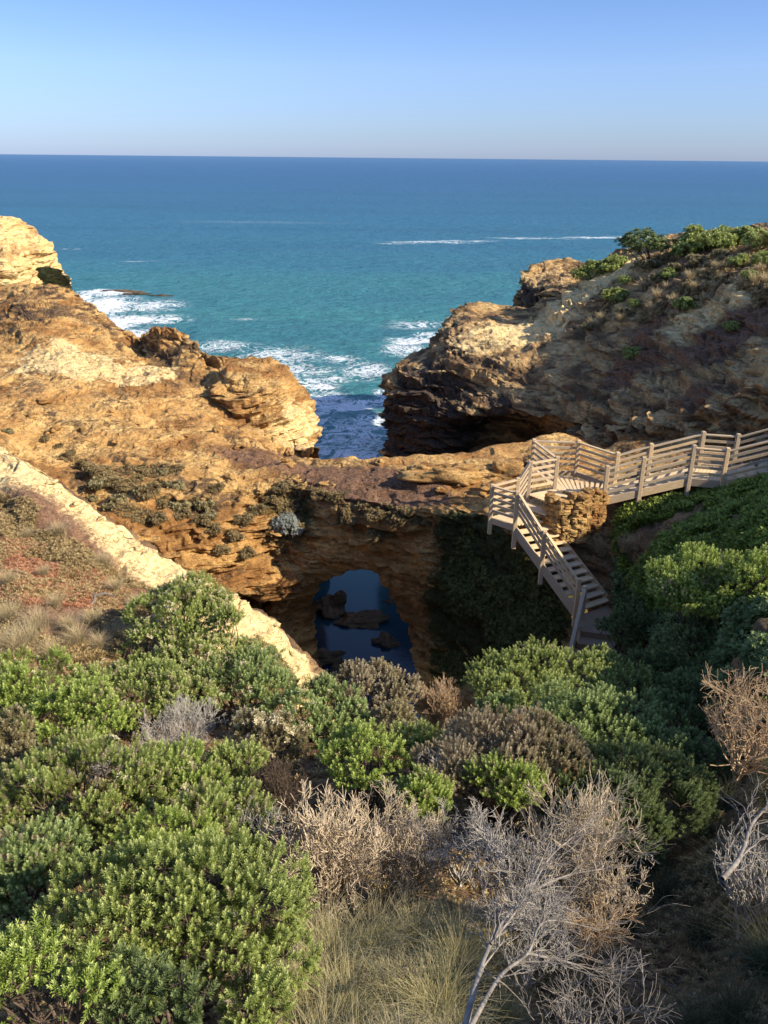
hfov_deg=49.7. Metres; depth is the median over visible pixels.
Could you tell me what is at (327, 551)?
arch face
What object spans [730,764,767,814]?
grass tussock
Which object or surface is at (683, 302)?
headland shrub
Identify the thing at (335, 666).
pool rock
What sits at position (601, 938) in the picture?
dead shrub
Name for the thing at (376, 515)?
cushion plant
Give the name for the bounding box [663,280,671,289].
grass tussock
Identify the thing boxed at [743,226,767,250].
headland shrub
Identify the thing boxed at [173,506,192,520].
cushion plant
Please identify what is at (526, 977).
dead shrub
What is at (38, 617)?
grass tussock
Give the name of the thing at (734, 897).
dead shrub
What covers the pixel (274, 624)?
loose rock
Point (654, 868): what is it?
grass tussock
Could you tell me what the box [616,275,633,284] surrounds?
headland shrub
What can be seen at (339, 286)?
sea
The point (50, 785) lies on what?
coastal shrub
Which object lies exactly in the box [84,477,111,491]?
green clump
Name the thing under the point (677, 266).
olive shrub
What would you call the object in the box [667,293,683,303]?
grass tussock
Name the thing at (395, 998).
grass tussock
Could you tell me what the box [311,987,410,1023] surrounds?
grass tussock
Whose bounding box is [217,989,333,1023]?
grass tussock
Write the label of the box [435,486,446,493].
ochre rock
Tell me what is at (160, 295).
reef rock
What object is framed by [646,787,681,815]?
grass tussock
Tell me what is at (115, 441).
ochre rock
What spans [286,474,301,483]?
ochre rock
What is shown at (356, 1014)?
grass tussock
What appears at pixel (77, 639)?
grass tussock
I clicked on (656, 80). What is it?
sky
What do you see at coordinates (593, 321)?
grass tussock
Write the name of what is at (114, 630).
grass tussock
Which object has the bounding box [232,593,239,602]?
loose rock
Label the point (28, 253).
headland
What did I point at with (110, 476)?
cushion plant
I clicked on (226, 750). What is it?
coastal shrub
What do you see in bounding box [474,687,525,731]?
coastal shrub
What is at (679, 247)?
headland shrub
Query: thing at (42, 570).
grass tussock
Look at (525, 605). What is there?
wall creeper
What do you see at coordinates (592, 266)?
headland shrub
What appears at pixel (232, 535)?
cushion plant
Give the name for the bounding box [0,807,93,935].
coastal shrub
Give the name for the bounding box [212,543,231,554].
cushion plant
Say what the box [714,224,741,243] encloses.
headland shrub
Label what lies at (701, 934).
grass tussock
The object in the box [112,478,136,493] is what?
cushion plant
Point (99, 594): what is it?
driftwood
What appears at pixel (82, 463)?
cushion plant
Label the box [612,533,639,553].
grass tussock
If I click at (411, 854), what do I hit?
dead shrub
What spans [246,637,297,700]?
crest heath
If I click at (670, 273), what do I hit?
headland shrub
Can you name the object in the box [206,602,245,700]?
coastal shrub
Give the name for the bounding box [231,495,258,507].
ochre rock
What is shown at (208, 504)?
green clump
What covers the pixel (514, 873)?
dead shrub
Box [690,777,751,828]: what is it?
grass tussock
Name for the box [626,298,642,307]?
headland shrub
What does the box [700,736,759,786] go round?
grass tussock
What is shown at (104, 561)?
grass tussock
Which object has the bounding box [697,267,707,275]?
grass tussock
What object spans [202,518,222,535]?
cushion plant
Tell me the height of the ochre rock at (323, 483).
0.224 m
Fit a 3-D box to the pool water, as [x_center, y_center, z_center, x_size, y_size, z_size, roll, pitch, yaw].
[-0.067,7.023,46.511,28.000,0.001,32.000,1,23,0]
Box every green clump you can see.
[1,428,14,434]
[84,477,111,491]
[85,494,98,501]
[99,502,116,511]
[106,493,128,503]
[129,486,145,497]
[156,468,167,474]
[162,479,185,490]
[168,497,190,511]
[193,496,214,511]
[202,509,217,521]
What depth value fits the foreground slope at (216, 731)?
8.98 m
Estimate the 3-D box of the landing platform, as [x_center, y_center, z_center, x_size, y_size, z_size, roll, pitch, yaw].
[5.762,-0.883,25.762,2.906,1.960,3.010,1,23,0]
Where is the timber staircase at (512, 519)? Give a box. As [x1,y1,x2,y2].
[487,463,608,626]
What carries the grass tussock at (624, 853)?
on the foreground slope at (216, 731)
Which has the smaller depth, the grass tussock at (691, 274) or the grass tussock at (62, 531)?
the grass tussock at (62, 531)
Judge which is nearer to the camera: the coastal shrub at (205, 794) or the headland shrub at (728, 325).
the coastal shrub at (205, 794)
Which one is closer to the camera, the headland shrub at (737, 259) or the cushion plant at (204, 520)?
the cushion plant at (204, 520)
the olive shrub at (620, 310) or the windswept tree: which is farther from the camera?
the windswept tree
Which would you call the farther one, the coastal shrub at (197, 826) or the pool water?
the pool water
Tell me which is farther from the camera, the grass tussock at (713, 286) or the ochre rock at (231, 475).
the grass tussock at (713, 286)
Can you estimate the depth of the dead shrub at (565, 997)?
5.01 m
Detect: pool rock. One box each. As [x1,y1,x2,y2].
[314,590,346,619]
[317,647,345,665]
[328,662,358,675]
[332,610,391,629]
[371,631,399,647]
[375,677,408,682]
[381,600,395,604]
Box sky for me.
[0,0,767,161]
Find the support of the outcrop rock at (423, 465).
on the arch top at (354, 478)
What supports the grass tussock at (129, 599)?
on the crest
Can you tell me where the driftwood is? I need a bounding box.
[90,592,114,603]
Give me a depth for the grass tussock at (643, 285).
53.72 m
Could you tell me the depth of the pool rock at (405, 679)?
42.48 m
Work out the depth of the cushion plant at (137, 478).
31.10 m
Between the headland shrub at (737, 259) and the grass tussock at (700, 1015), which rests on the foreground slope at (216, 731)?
the grass tussock at (700, 1015)
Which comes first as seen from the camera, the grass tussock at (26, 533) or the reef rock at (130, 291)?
the grass tussock at (26, 533)
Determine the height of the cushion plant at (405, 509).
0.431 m
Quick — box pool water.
[313,569,426,731]
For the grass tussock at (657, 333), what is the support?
on the headland at (475, 376)
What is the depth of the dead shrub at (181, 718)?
11.99 m
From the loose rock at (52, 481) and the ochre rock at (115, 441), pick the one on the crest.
the loose rock at (52, 481)
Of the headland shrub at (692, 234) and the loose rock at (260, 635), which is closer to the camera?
the loose rock at (260, 635)
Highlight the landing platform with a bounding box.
[524,438,615,513]
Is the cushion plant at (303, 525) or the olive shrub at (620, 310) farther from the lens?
the olive shrub at (620, 310)
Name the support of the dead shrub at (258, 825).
on the foreground slope at (216, 731)
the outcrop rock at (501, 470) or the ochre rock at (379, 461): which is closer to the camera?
the outcrop rock at (501, 470)
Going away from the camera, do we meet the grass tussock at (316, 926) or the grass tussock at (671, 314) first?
the grass tussock at (316, 926)
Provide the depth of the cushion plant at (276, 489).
31.27 m
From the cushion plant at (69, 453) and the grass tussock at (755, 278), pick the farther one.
the grass tussock at (755, 278)
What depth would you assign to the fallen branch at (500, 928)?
6.12 m
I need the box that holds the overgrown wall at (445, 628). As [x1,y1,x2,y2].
[416,497,587,734]
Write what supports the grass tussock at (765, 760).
on the foreground slope at (216, 731)
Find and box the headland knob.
[512,248,634,307]
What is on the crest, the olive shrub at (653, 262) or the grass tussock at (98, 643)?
the grass tussock at (98, 643)
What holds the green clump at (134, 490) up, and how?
on the headland at (74, 358)
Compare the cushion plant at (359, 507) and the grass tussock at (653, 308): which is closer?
the cushion plant at (359, 507)
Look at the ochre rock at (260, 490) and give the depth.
31.30 m
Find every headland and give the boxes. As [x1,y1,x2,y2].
[0,216,74,291]
[0,281,319,613]
[377,222,767,690]
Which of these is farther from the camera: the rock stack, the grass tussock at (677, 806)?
the rock stack
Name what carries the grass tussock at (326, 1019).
on the foreground slope at (216, 731)
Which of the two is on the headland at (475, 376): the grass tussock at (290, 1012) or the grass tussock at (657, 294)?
the grass tussock at (657, 294)
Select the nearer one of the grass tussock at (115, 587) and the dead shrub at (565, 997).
the dead shrub at (565, 997)
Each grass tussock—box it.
[0,566,22,584]
[0,598,29,623]
[0,623,19,650]
[1,625,49,659]
[2,614,49,645]
[10,600,59,633]
[14,526,32,537]
[29,562,53,575]
[31,634,70,659]
[40,591,69,609]
[43,518,73,537]
[51,610,87,632]
[55,618,92,646]
[77,602,106,625]
[80,627,119,649]
[87,548,118,568]
[97,575,130,591]
[97,615,136,638]
[124,592,137,605]
[209,917,393,1023]
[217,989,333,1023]
[236,882,410,1001]
[263,921,328,976]
[269,959,392,1023]
[276,901,344,951]
[277,916,417,1023]
[279,994,410,1023]
[293,879,473,996]
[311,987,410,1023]
[331,917,456,1023]
[332,976,489,1023]
[354,878,469,972]
[356,974,488,1023]
[367,893,529,1023]
[379,895,531,1021]
[393,988,515,1023]
[414,887,494,947]
[439,891,535,1004]
[460,959,550,1023]
[566,850,653,901]
[587,315,601,326]
[587,536,600,545]
[587,537,608,552]
[589,900,660,940]
[593,544,610,557]
[595,311,610,322]
[597,840,672,895]
[602,838,642,871]
[605,829,643,866]
[609,844,702,931]
[610,831,687,887]
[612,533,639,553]
[613,977,728,1023]
[616,312,630,322]
[618,964,751,1023]
[625,531,648,550]
[627,884,735,970]
[634,278,650,289]
[639,932,767,1023]
[645,301,659,312]
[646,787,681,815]
[650,774,693,807]
[651,286,667,299]
[654,329,663,336]
[658,789,698,815]
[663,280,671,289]
[664,309,677,317]
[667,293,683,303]
[667,823,758,913]
[669,879,767,1023]
[676,808,727,845]
[681,269,697,279]
[687,280,703,289]
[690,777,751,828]
[692,914,767,980]
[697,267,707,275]
[697,291,709,303]
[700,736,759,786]
[709,261,721,268]
[709,281,720,289]
[721,295,729,303]
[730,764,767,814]
[732,275,745,289]
[739,914,767,994]
[748,268,766,285]
[748,752,767,782]
[753,263,766,270]
[760,272,767,284]
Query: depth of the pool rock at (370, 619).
47.70 m
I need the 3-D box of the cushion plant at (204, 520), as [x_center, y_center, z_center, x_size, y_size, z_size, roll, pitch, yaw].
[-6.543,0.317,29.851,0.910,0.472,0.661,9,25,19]
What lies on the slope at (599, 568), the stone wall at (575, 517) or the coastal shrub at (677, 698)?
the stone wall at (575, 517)
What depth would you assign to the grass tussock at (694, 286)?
47.45 m
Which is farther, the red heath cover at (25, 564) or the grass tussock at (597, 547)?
the grass tussock at (597, 547)
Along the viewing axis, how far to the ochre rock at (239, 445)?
35.65 m
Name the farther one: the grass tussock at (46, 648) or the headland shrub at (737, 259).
the headland shrub at (737, 259)
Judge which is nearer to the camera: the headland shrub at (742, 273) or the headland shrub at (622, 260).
the headland shrub at (742, 273)
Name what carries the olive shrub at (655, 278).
on the headland at (475, 376)
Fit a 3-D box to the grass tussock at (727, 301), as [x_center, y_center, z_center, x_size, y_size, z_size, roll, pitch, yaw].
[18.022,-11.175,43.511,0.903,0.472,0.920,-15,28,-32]
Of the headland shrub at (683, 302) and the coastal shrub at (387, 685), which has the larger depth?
the headland shrub at (683, 302)
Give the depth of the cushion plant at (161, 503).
30.05 m
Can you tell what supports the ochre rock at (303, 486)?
on the arch top at (354, 478)
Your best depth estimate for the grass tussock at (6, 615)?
16.36 m
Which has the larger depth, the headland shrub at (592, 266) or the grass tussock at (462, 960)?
the headland shrub at (592, 266)
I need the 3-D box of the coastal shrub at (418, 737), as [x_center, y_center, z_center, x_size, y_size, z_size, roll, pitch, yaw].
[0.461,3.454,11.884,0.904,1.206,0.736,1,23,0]
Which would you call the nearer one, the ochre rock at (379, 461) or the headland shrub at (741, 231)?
the ochre rock at (379, 461)
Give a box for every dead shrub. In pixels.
[63,738,123,788]
[122,693,227,775]
[230,798,290,850]
[248,756,308,840]
[261,778,390,922]
[325,775,422,868]
[362,808,455,902]
[406,796,514,886]
[411,673,465,727]
[414,743,471,815]
[440,714,487,773]
[452,812,600,939]
[480,874,587,993]
[516,765,646,916]
[519,942,680,1023]
[558,874,643,973]
[580,827,659,933]
[698,661,767,780]
[712,813,767,940]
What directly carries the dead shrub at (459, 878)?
on the foreground slope at (216, 731)
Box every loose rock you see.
[45,479,57,484]
[69,502,79,506]
[96,516,103,521]
[134,545,142,550]
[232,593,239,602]
[236,600,249,613]
[254,631,266,640]
[269,619,280,627]
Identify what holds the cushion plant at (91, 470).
on the headland at (74, 358)
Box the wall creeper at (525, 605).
[428,521,571,685]
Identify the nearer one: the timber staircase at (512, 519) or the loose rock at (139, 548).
the loose rock at (139, 548)
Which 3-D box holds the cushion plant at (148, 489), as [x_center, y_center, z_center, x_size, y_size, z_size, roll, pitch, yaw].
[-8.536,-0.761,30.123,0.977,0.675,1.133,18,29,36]
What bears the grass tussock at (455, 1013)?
on the foreground slope at (216, 731)
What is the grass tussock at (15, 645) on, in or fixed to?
on the crest
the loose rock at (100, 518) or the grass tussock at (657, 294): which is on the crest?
the loose rock at (100, 518)
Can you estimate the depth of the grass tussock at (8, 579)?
17.46 m
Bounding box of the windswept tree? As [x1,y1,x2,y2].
[613,227,677,263]
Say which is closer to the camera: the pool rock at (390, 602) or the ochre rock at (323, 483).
the ochre rock at (323, 483)
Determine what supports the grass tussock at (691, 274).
on the headland at (475, 376)
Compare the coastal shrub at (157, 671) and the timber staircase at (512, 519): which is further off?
the timber staircase at (512, 519)
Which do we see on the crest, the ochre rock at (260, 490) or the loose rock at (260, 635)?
the loose rock at (260, 635)
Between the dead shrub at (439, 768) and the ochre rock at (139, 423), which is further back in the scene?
the ochre rock at (139, 423)
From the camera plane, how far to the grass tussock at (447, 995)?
6.31 m
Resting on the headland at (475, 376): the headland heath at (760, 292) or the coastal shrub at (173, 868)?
the headland heath at (760, 292)
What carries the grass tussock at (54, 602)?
on the crest
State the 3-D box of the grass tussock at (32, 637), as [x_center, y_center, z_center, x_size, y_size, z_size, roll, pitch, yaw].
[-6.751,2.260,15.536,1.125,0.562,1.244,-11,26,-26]
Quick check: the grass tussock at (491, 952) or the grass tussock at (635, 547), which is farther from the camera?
the grass tussock at (635, 547)
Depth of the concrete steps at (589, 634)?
22.64 m
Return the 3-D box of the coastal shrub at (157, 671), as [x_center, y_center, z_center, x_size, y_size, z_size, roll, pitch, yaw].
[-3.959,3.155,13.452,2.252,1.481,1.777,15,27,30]
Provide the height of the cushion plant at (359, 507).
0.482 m
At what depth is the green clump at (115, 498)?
29.81 m
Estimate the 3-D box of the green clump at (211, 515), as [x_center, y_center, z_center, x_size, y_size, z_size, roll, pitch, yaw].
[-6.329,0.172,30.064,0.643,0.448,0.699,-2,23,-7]
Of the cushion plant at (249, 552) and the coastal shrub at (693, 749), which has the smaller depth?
the coastal shrub at (693, 749)
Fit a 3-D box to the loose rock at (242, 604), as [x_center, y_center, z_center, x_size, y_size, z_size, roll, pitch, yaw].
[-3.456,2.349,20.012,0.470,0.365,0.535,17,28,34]
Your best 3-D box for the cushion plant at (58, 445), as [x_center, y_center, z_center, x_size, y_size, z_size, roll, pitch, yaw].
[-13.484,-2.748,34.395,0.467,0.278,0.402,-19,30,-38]
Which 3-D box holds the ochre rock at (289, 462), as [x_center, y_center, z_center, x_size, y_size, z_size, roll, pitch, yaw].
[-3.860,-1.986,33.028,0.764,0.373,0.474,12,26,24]
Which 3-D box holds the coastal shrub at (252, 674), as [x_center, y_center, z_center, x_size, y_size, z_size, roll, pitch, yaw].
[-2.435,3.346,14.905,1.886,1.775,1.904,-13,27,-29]
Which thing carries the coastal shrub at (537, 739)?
on the foreground slope at (216, 731)
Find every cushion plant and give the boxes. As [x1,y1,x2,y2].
[40,434,50,441]
[54,443,64,448]
[61,449,75,457]
[74,458,95,469]
[82,464,112,477]
[93,471,123,488]
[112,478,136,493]
[124,474,143,484]
[135,466,148,474]
[136,482,162,500]
[149,510,168,524]
[153,479,166,487]
[156,495,181,509]
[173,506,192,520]
[188,497,199,506]
[190,514,211,526]
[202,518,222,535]
[207,482,225,492]
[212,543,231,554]
[226,528,244,541]
[232,513,253,527]
[237,545,256,559]
[246,503,268,516]
[262,494,279,504]
[272,480,289,494]
[273,548,286,554]
[281,498,298,513]
[285,517,306,531]
[310,488,326,501]
[325,491,343,504]
[338,503,352,515]
[355,498,374,510]
[365,506,385,521]
[365,528,397,542]
[382,510,409,526]
[400,505,416,517]
[410,516,430,525]
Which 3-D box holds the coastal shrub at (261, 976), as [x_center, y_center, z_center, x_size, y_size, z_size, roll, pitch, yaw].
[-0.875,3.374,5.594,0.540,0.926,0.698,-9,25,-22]
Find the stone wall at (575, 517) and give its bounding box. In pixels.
[541,487,610,543]
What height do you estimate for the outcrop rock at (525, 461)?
0.748 m
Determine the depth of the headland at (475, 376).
49.93 m
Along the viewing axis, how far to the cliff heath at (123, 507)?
31.41 m
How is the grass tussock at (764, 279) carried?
on the headland at (475, 376)
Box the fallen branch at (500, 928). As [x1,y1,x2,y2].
[462,770,699,1023]
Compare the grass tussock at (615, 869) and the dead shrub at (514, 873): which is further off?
the grass tussock at (615, 869)
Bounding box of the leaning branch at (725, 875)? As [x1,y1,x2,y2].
[715,773,767,886]
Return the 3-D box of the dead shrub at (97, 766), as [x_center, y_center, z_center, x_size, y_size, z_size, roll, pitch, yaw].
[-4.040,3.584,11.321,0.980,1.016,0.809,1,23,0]
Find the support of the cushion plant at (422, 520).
on the arch top at (354, 478)
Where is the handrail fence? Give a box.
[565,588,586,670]
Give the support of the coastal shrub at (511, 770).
on the foreground slope at (216, 731)
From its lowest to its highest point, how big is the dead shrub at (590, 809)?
1.772 m
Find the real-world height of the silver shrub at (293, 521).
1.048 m
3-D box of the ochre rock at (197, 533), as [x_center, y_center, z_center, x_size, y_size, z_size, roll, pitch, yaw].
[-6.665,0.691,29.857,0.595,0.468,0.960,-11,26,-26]
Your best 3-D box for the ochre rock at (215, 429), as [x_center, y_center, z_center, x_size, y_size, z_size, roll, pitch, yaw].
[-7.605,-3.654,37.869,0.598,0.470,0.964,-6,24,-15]
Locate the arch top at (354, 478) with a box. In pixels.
[289,433,704,539]
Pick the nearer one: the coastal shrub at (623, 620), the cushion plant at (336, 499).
the coastal shrub at (623, 620)
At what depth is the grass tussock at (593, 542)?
24.67 m
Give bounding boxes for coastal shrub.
[0,644,85,725]
[0,702,48,817]
[0,724,180,872]
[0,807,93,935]
[0,908,129,1023]
[9,668,140,776]
[29,818,323,1023]
[68,653,218,742]
[83,941,219,1023]
[87,625,273,700]
[104,801,224,928]
[119,569,234,663]
[120,731,234,831]
[163,775,280,908]
[189,643,300,729]
[191,734,270,812]
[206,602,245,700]
[213,941,297,1023]
[227,705,313,784]
[258,672,372,752]
[307,656,424,727]
[315,716,414,821]
[366,697,424,748]
[388,717,445,773]
[389,762,454,866]
[407,700,595,824]
[459,748,549,856]
[460,634,667,737]
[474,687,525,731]
[516,675,703,782]
[538,732,723,864]
[593,602,655,674]
[609,647,690,735]
[639,723,739,791]
[643,666,751,739]
[644,541,757,656]
[664,608,723,674]
[719,542,767,597]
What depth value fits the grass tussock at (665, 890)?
9.12 m
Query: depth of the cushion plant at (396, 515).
28.89 m
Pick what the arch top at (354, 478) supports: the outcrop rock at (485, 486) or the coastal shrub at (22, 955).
the outcrop rock at (485, 486)
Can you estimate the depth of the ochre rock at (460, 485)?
29.74 m
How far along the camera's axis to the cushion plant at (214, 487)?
31.05 m
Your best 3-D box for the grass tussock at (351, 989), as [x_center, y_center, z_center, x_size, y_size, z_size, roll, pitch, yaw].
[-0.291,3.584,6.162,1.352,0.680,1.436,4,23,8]
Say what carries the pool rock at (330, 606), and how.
in the pool water
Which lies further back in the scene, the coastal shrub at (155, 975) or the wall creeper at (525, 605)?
the wall creeper at (525, 605)
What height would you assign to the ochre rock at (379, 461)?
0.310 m
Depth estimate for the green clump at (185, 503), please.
30.04 m
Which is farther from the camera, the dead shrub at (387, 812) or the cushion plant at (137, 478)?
the cushion plant at (137, 478)
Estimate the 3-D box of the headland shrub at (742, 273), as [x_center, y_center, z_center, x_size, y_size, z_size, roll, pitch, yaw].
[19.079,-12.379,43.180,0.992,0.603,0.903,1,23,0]
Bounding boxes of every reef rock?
[103,289,141,292]
[122,292,151,294]
[148,294,172,295]
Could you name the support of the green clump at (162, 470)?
on the headland at (74, 358)
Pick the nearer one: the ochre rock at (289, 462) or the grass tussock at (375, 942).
the grass tussock at (375, 942)
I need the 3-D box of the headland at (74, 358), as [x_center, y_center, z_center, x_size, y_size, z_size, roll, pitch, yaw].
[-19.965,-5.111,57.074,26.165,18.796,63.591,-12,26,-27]
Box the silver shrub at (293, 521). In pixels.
[270,511,303,537]
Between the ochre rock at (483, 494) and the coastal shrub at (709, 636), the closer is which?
the coastal shrub at (709, 636)
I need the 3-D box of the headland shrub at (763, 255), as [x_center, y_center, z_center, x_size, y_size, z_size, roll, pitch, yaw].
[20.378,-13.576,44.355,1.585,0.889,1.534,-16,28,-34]
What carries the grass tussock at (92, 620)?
on the crest
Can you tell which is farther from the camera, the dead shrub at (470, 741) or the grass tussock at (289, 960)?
the dead shrub at (470, 741)
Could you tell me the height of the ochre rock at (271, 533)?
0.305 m
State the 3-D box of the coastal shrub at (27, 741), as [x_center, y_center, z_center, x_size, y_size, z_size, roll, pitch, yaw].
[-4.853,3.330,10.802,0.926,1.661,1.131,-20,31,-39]
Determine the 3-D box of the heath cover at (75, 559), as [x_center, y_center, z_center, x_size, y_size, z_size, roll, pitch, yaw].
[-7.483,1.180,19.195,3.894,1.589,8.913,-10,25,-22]
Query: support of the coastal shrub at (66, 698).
on the foreground slope at (216, 731)
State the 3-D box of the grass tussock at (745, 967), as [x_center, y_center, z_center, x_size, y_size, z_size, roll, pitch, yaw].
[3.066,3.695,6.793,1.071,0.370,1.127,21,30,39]
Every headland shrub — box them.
[570,266,591,279]
[580,259,606,275]
[596,257,619,272]
[600,286,629,303]
[606,254,628,266]
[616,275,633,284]
[621,345,641,358]
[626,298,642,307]
[658,267,678,277]
[669,238,701,256]
[672,296,696,309]
[679,223,711,248]
[692,227,737,250]
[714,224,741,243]
[722,320,741,330]
[724,225,754,244]
[726,253,748,265]
[740,269,757,279]
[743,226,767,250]
[748,249,767,265]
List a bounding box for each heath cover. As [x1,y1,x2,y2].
[0,492,153,664]
[0,536,130,615]
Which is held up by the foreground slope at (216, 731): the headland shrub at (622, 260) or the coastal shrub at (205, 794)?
the coastal shrub at (205, 794)
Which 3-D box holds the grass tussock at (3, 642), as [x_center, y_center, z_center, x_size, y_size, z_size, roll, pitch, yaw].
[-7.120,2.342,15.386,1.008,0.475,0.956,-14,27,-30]
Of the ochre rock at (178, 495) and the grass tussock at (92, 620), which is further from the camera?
the ochre rock at (178, 495)
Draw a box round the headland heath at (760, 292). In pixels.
[596,240,767,323]
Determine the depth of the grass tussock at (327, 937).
6.97 m
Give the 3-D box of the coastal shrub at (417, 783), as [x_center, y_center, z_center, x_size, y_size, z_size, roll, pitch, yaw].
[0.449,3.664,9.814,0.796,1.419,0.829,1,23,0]
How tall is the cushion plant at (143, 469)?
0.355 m
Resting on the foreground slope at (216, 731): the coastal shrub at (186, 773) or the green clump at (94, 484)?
the coastal shrub at (186, 773)
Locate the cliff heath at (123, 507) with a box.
[55,455,304,546]
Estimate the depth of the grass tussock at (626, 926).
8.78 m
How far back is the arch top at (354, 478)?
31.35 m
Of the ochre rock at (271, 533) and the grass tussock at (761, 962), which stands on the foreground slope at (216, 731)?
the grass tussock at (761, 962)
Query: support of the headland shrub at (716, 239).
on the headland at (475, 376)
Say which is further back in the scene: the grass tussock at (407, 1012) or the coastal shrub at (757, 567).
the coastal shrub at (757, 567)
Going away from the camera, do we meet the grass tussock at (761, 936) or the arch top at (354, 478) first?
the grass tussock at (761, 936)
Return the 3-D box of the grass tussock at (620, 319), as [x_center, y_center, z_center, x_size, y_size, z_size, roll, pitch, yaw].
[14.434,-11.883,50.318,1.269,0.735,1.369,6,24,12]
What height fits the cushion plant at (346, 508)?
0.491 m
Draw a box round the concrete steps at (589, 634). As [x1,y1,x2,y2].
[569,606,621,721]
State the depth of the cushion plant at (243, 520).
30.41 m
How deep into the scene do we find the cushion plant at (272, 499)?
31.24 m
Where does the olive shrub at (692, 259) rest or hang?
on the headland at (475, 376)
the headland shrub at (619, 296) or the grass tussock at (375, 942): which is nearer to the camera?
the grass tussock at (375, 942)
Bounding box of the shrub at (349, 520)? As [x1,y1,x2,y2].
[275,482,401,531]
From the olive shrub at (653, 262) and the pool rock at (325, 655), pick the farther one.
the olive shrub at (653, 262)
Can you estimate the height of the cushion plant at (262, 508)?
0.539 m
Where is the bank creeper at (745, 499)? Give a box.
[608,472,767,617]
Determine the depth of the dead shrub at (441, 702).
14.56 m
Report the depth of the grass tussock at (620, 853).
10.33 m
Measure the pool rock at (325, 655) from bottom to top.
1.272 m
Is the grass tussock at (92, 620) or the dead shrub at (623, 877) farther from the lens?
the grass tussock at (92, 620)
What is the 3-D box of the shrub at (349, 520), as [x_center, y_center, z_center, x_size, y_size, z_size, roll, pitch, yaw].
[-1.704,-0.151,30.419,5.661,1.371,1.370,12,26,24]
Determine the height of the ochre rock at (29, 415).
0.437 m
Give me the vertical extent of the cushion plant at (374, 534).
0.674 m
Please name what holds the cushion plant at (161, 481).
on the headland at (74, 358)
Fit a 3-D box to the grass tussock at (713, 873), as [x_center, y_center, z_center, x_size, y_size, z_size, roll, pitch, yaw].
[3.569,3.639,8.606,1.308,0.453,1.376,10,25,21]
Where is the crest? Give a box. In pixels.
[0,447,350,761]
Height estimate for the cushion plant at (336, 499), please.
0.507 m
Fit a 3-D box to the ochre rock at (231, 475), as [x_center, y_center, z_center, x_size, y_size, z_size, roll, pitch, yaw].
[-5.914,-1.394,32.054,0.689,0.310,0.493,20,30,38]
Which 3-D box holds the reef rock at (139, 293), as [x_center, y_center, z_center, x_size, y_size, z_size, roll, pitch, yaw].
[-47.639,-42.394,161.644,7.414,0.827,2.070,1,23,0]
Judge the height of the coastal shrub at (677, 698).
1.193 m
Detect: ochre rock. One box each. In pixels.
[22,411,36,420]
[36,398,51,404]
[44,423,67,434]
[76,425,87,430]
[111,438,120,443]
[135,420,142,425]
[154,476,168,482]
[160,489,184,501]
[192,526,208,540]
[212,426,223,433]
[223,472,236,479]
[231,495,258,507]
[232,441,245,449]
[255,487,264,494]
[265,528,281,536]
[278,457,296,467]
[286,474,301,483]
[296,481,306,490]
[316,481,328,486]
[373,458,386,465]
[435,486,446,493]
[451,482,470,488]
[473,491,488,497]
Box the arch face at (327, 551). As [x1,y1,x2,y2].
[265,496,532,722]
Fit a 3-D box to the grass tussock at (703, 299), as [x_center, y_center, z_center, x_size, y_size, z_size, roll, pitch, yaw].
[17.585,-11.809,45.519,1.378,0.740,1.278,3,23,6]
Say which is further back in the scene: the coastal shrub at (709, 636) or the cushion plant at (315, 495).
the cushion plant at (315, 495)
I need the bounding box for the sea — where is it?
[0,154,767,459]
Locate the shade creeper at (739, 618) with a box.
[609,556,767,738]
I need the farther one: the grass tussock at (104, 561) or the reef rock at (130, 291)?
the reef rock at (130, 291)
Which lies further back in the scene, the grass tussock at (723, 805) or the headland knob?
the headland knob
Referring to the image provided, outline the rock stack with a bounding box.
[206,356,322,447]
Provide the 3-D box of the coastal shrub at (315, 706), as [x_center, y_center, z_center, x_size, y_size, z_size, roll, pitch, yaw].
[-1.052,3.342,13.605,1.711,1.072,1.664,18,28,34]
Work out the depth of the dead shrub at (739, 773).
9.75 m
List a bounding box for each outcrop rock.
[396,462,492,484]
[409,461,441,469]
[480,459,525,479]
[480,480,503,494]
[522,454,574,469]
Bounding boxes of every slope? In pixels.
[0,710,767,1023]
[556,451,767,740]
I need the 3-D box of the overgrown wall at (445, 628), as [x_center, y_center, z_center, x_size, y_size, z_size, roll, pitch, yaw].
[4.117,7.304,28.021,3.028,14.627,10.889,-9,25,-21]
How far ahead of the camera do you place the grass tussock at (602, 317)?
52.98 m
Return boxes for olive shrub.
[580,322,594,329]
[613,306,630,314]
[639,258,662,269]
[645,272,666,283]
[667,262,688,270]
[684,253,708,264]
[709,248,729,257]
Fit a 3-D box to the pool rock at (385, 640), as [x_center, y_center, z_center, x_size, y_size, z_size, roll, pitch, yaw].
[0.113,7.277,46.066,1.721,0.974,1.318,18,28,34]
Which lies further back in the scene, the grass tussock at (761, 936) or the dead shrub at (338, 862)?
the dead shrub at (338, 862)
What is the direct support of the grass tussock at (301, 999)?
on the foreground slope at (216, 731)
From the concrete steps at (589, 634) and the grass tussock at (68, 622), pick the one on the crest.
the grass tussock at (68, 622)
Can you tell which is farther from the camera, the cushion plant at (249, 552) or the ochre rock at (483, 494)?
the cushion plant at (249, 552)
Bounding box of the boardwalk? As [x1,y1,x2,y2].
[602,428,767,525]
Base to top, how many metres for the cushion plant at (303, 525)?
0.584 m

